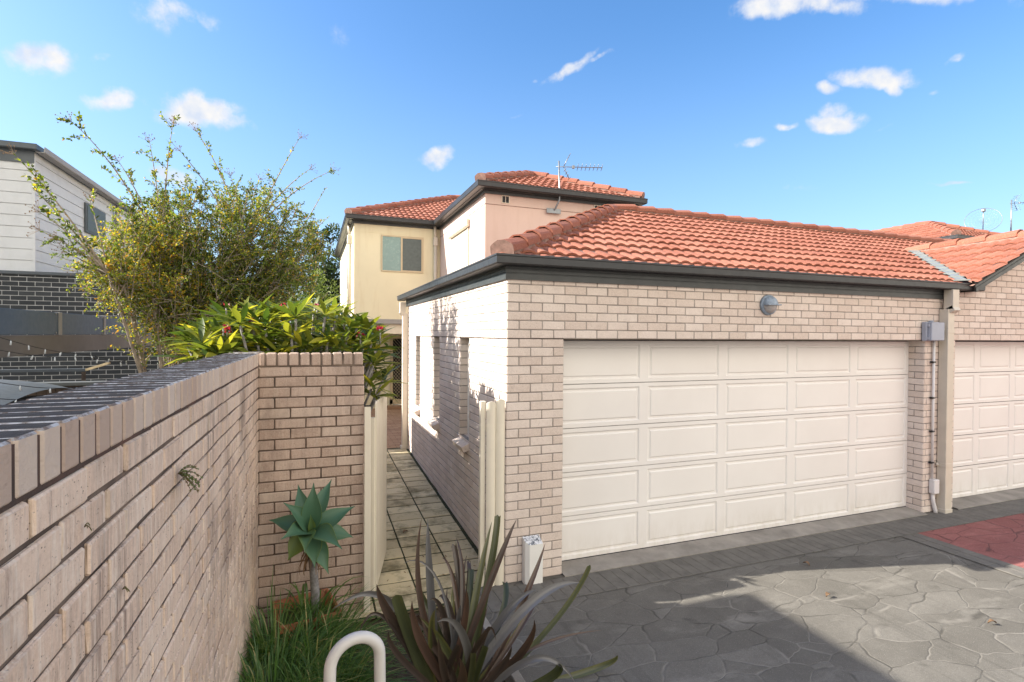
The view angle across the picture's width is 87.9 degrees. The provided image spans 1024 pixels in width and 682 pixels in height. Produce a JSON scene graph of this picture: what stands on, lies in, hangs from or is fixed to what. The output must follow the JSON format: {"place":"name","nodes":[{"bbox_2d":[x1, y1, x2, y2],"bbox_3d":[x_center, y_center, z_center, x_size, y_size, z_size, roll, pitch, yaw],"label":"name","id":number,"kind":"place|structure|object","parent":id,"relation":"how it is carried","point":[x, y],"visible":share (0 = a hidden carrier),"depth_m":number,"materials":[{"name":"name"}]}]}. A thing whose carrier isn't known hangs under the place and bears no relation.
{"place":"outdoors","nodes":[
{"label":"outdoors","id":0,"kind":"place"},
{"bbox_2d":[254,576,389,633],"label":"strappy grass","id":1,"kind":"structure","parent":0,"point":[301,595],"depth_m":4.11,"materials":[{"name":"green plant"}]},
{"bbox_2d":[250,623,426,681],"bbox_3d":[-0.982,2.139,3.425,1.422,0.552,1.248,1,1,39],"label":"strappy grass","id":2,"kind":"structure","parent":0,"point":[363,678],"depth_m":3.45,"materials":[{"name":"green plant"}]},
{"bbox_2d":[253,608,504,681],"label":"garden soil","id":3,"kind":"structure","parent":0,"point":[401,674],"depth_m":4.07,"materials":[{"name":"brown soil"}]},
{"bbox_2d":[273,588,341,641],"bbox_3d":[-1.623,2.248,4.182,0.458,0.320,0.454,0,1,-32],"label":"plant pot","id":4,"kind":"object","parent":3,"relation":"on","point":[324,591],"visible":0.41,"depth_m":4.24,"materials":[{"name":"ceramic"}]},
{"bbox_2d":[269,479,354,615],"bbox_3d":[-1.526,1.658,4.066,0.639,1.132,0.617,0,1,-21],"label":"agave","id":5,"kind":"object","parent":4,"relation":"in","point":[311,526],"visible":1,"depth_m":4.06,"materials":[{"name":"green plant"}]},
{"bbox_2d":[234,574,436,681],"bbox_3d":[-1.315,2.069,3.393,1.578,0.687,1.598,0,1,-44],"label":"strappy grass","id":6,"kind":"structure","parent":3,"relation":"on","point":[271,677],"depth_m":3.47,"materials":[{"name":"green plant"}]},
{"bbox_2d":[323,631,385,681],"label":"hoop rail","id":7,"kind":"object","parent":3,"relation":"on","point":[374,641],"visible":1,"depth_m":2.41,"materials":[{"name":"white metal"}]},
{"bbox_2d":[338,612,502,681],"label":"weeds","id":8,"kind":"object","parent":3,"relation":"on","point":[390,650],"visible":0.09,"depth_m":4.20,"materials":[{"name":"green plant"}]},
{"bbox_2d":[333,515,617,681],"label":"flax","id":9,"kind":"object","parent":3,"relation":"on","point":[459,648],"visible":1,"depth_m":3.42,"materials":[{"name":"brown plant"}]},
{"bbox_2d":[363,409,401,447],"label":"courtyard paving","id":10,"kind":"structure","parent":0,"point":[394,426],"depth_m":12.31,"materials":[{"name":"brick"}]},
{"bbox_2d":[334,170,647,409],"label":"house","id":11,"kind":"structure","parent":10,"relation":"on","point":[387,253],"depth_m":13.57,"materials":[{"name":"beige paint"}]},
{"bbox_2d":[347,249,347,290],"bbox_3d":[-4.683,-2.055,15.192,0.047,1.200,0.800,0,1,-21],"label":"window","id":12,"kind":"structure","parent":11,"relation":"in","point":[347,249],"depth_m":15.19,"materials":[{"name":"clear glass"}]},
{"bbox_2d":[390,336,401,404],"bbox_3d":[-3.100,0.870,15.692,1.000,2.040,0.058,0,1,-21],"label":"security door","id":13,"kind":"structure","parent":11,"relation":"in","point":[396,388],"depth_m":15.60,"materials":[{"name":"metal"}]},
{"bbox_2d":[381,235,423,272],"bbox_3d":[-2.867,-2.275,13.912,1.095,0.945,0.026,0,1,-21],"label":"window","id":14,"kind":"structure","parent":11,"relation":"in","point":[398,253],"depth_m":13.90,"materials":[{"name":"glass"}]},
{"bbox_2d":[547,153,602,213],"bbox_3d":[1.301,-3.244,10.992,1.168,1.200,0.240,0,1,-6],"label":"tv antenna","id":15,"kind":"object","parent":11,"relation":"attached to","point":[554,210],"visible":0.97,"depth_m":10.97,"materials":[{"name":"metal"}]},
{"bbox_2d":[339,448,477,623],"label":"path","id":16,"kind":"structure","parent":0,"point":[407,509],"depth_m":6.16,"materials":[{"name":"beige stone"}]},
{"bbox_2d":[150,292,410,424],"bbox_3d":[-2.197,0.872,5.404,2.555,2.762,2.030,0,1,-21],"label":"frangipani","id":17,"kind":"object","parent":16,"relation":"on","point":[248,326],"visible":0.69,"depth_m":4.94,"materials":[{"name":"green plant"}]},
{"bbox_2d":[370,392,386,590],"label":"gate","id":18,"kind":"structure","parent":16,"relation":"on","point":[378,514],"depth_m":4.86,"materials":[{"name":"beige paint"}]},
{"bbox_2d":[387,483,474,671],"bbox_3d":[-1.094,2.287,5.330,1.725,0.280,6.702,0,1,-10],"label":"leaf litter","id":19,"kind":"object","parent":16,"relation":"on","point":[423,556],"visible":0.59,"depth_m":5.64,"materials":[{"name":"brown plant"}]},
{"bbox_2d":[0,0,1023,333],"label":"sky","id":20,"kind":"structure","parent":0,"point":[870,115],"materials":[{"name":"blue"}]},
{"bbox_2d":[465,507,1023,681],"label":"driveway","id":21,"kind":"structure","parent":0,"point":[898,609],"depth_m":4.36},
{"bbox_2d":[478,498,1023,613],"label":"driveway border","id":22,"kind":"object","parent":21,"relation":"on","point":[658,571],"visible":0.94,"depth_m":5.72,"materials":[{"name":"grey concrete"}]},
{"bbox_2d":[561,487,1023,576],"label":"apron","id":23,"kind":"object","parent":21,"relation":"on","point":[635,557],"depth_m":6.19,"materials":[{"name":"concrete"}]},
{"bbox_2d":[919,513,1023,567],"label":"red paving","id":24,"kind":"structure","parent":21,"relation":"on","point":[1001,538],"depth_m":6.27,"materials":[{"name":"red concrete"}]},
{"label":"ground","id":25,"kind":"structure","parent":0,"visible":0},
{"bbox_2d":[0,379,72,404],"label":"cover","id":26,"kind":"object","parent":25,"relation":"on","point":[8,391],"visible":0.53,"depth_m":5.27,"materials":[{"name":"grey fabric"}]},
{"bbox_2d":[0,362,110,380],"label":"metal bar","id":27,"kind":"object","parent":25,"relation":"on","point":[83,373],"visible":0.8,"depth_m":7.75,"materials":[{"name":"grey metal"}]},
{"bbox_2d":[26,381,104,395],"bbox_3d":[-6.506,1.399,7.351,5.580,1.655,0.200,0,1,-21],"label":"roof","id":28,"kind":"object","parent":25,"relation":"on","point":[68,384],"visible":0.05,"depth_m":7.39,"materials":[{"name":"grey metal"}]},
{"bbox_2d":[0,140,186,381],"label":"house","id":29,"kind":"structure","parent":25,"relation":"on","point":[34,276],"depth_m":9.91,"materials":[{"name":"brick"}]},
{"bbox_2d":[0,308,154,357],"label":"window","id":30,"kind":"structure","parent":29,"relation":"attached to","point":[21,326],"depth_m":6.29,"materials":[{"name":"grey glass"}]},
{"bbox_2d":[0,350,135,365],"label":"string lights","id":31,"kind":"object","parent":30,"relation":"hanging from","point":[31,358],"visible":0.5,"depth_m":5.53,"materials":[{"name":"black plastic"}]},
{"bbox_2d":[0,337,173,365],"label":"string lights","id":32,"kind":"object","parent":30,"relation":"hanging from","point":[73,353],"visible":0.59,"depth_m":5.73,"materials":[{"name":"black plastic"}]},
{"bbox_2d":[84,202,105,238],"bbox_3d":[-9.773,-2.788,12.460,0.055,0.660,1.200,0,1,-21],"label":"window","id":33,"kind":"structure","parent":29,"relation":"in","point":[89,220],"depth_m":12.24,"materials":[{"name":"grey glass"}]},
{"bbox_2d":[0,353,258,681],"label":"brick wall","id":34,"kind":"structure","parent":25,"relation":"on","point":[108,460],"depth_m":1.48,"materials":[{"name":"beige brick"}]},
{"bbox_2d":[178,464,202,491],"bbox_3d":[-1.131,0.490,1.891,0.092,0.099,0.091,1,1,27],"label":"wall weed","id":35,"kind":"object","parent":34,"relation":"attached to","point":[182,473],"depth_m":1.88,"materials":[{"name":"green plant"}]},
{"bbox_2d":[0,110,341,372],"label":"crape myrtle","id":36,"kind":"object","parent":25,"relation":"on","point":[179,278],"visible":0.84,"depth_m":6.39,"materials":[{"name":"green plant"}]},
{"bbox_2d":[0,382,78,392],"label":"string lights","id":37,"kind":"object","parent":36,"relation":"hanging from","point":[20,389],"visible":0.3,"depth_m":4.88,"materials":[{"name":"black plastic"}]},
{"bbox_2d":[230,342,275,366],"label":"brick wall","id":38,"kind":"structure","parent":25,"relation":"on","point":[258,352],"depth_m":4.44,"materials":[{"name":"beige brick"}]},
{"bbox_2d":[224,248,315,304],"bbox_3d":[-10.976,-1.215,24.565,5.002,6.425,3.606,0,1,-21],"label":"tree","id":39,"kind":"object","parent":25,"relation":"on","point":[291,286],"visible":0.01,"depth_m":24.10,"materials":[{"name":"green plant"}]},
{"bbox_2d":[273,268,343,335],"bbox_3d":[-6.176,-0.025,15.515,2.401,4.336,1.760,0,1,3],"label":"tree","id":40,"kind":"object","parent":25,"relation":"on","point":[317,288],"visible":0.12,"depth_m":15.74,"materials":[{"name":"green plant"}]},
{"bbox_2d":[258,352,363,632],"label":"brick wall","id":41,"kind":"structure","parent":25,"relation":"on","point":[311,420],"depth_m":4.45,"materials":[{"name":"beige brick"}]},
{"bbox_2d":[363,405,370,612],"bbox_3d":[-1.249,1.485,4.573,0.057,1.862,0.054,0,1,-21],"label":"gate post","id":42,"kind":"object","parent":41,"relation":"attached to","point":[367,477],"visible":0.84,"depth_m":4.55,"materials":[{"name":"beige paint"}]},
{"bbox_2d":[296,223,339,325],"bbox_3d":[-8.258,-1.611,23.211,2.942,7.285,2.533,0,1,-3],"label":"tree","id":43,"kind":"object","parent":25,"relation":"on","point":[330,266],"visible":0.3,"depth_m":22.85,"materials":[{"name":"green plant"}]},
{"bbox_2d":[481,617,524,681],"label":"concrete edging","id":44,"kind":"object","parent":25,"relation":"on","point":[516,676],"depth_m":3.68,"materials":[{"name":"grey concrete"}]},
{"bbox_2d":[397,204,985,582],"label":"garage","id":45,"kind":"structure","parent":25,"relation":"on","point":[652,376],"depth_m":6.16,"materials":[{"name":"brick"}]},
{"bbox_2d":[399,302,407,448],"bbox_3d":[-2.063,0.657,10.074,0.168,2.775,0.140,0,1,-21],"label":"downpipe","id":46,"kind":"object","parent":45,"relation":"attached to","point":[404,315],"visible":1,"depth_m":10.04,"materials":[{"name":"beige metal"}]},
{"bbox_2d":[410,404,419,415],"bbox_3d":[-1.596,0.587,9.186,0.257,1.341,0.440,0,1,-21],"label":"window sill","id":47,"kind":"structure","parent":45,"relation":"in","point":[415,410],"depth_m":9.05,"materials":[{"name":"white paint"}]},
{"bbox_2d":[427,416,439,429],"bbox_3d":[-1.081,0.607,7.820,0.257,1.341,0.420,0,1,-21],"label":"window","id":48,"kind":"structure","parent":45,"relation":"in","point":[434,424],"depth_m":7.71,"materials":[{"name":"white paint"}]},
{"bbox_2d":[452,338,469,452],"bbox_3d":[-0.542,0.627,6.393,0.257,1.341,0.450,0,1,-21],"label":"window","id":49,"kind":"structure","parent":45,"relation":"in","point":[458,442],"depth_m":6.52,"materials":[{"name":"white paint"}]},
{"bbox_2d":[478,399,504,586],"bbox_3d":[-0.189,1.446,5.002,0.233,1.805,0.094,0,1,-21],"label":"picket panel","id":50,"kind":"object","parent":45,"relation":"attached to","point":[492,426],"visible":0.65,"depth_m":4.97,"materials":[{"name":"beige paint"}]},
{"bbox_2d":[522,534,542,583],"bbox_3d":[0.195,2.105,5.053,0.171,0.471,0.104,0,1,-21],"label":"pipe cover","id":51,"kind":"object","parent":45,"relation":"attached to","point":[531,551],"visible":0.75,"depth_m":5.01,"materials":[{"name":"white paint"}]},
{"bbox_2d":[562,339,908,560],"bbox_3d":[2.929,1.102,6.374,5.356,2.402,0.049,0,1,-21],"label":"garage door","id":52,"kind":"structure","parent":45,"relation":"in","point":[666,442],"depth_m":6.17,"materials":[{"name":"paint"}]},
{"bbox_2d":[760,295,781,314],"bbox_3d":[2.963,-0.413,6.061,0.236,0.236,0.112,0,1,-21],"label":"wall lamp","id":53,"kind":"object","parent":45,"relation":"attached to","point":[769,304],"visible":1,"depth_m":6.04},
{"bbox_2d":[928,341,938,512],"bbox_3d":[5.683,1.168,7.127,0.140,2.340,0.075,0,1,-21],"label":"conduit","id":54,"kind":"object","parent":45,"relation":"attached to","point":[933,486],"visible":0.95,"depth_m":7.12,"materials":[{"name":"grey plastic"}]},
{"bbox_2d":[922,321,944,340],"bbox_3d":[5.594,-0.137,7.052,0.285,0.270,0.113,0,1,-21],"label":"junction box","id":55,"kind":"object","parent":45,"relation":"attached to","point":[932,331],"visible":1,"depth_m":7.00,"materials":[{"name":"grey plastic"}]},
{"bbox_2d":[935,289,960,513],"bbox_3d":[5.866,0.814,7.143,0.228,3.000,0.190,0,1,-21],"label":"downpipe","id":56,"kind":"object","parent":45,"relation":"attached to","point":[944,464],"visible":0.89,"depth_m":7.12,"materials":[{"name":"beige metal"}]},
{"bbox_2d":[872,221,998,301],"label":"house","id":57,"kind":"structure","parent":25,"relation":"on","point":[936,229],"depth_m":17.11,"materials":[{"name":"tile"}]},
{"bbox_2d":[964,208,1002,230],"bbox_3d":[15.770,-3.766,17.786,0.613,1.440,0.871,0,1,-21],"label":"satellite dish","id":58,"kind":"object","parent":57,"relation":"attached to","point":[983,210],"visible":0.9,"depth_m":17.69,"materials":[{"name":"metal"}]},
{"bbox_2d":[1010,195,1023,230],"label":"tv antenna","id":59,"kind":"object","parent":57,"relation":"attached to","point":[1011,203],"visible":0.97,"depth_m":17.62,"materials":[{"name":"metal"}]},
{"bbox_2d":[904,229,1023,507],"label":"garage","id":60,"kind":"structure","parent":25,"relation":"on","point":[988,422],"depth_m":7.84,"materials":[{"name":"brick"}]},
{"bbox_2d":[952,340,1023,497],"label":"garage door","id":61,"kind":"structure","parent":60,"relation":"in","point":[988,441],"depth_m":7.94,"materials":[{"name":"paint"}]}
]}

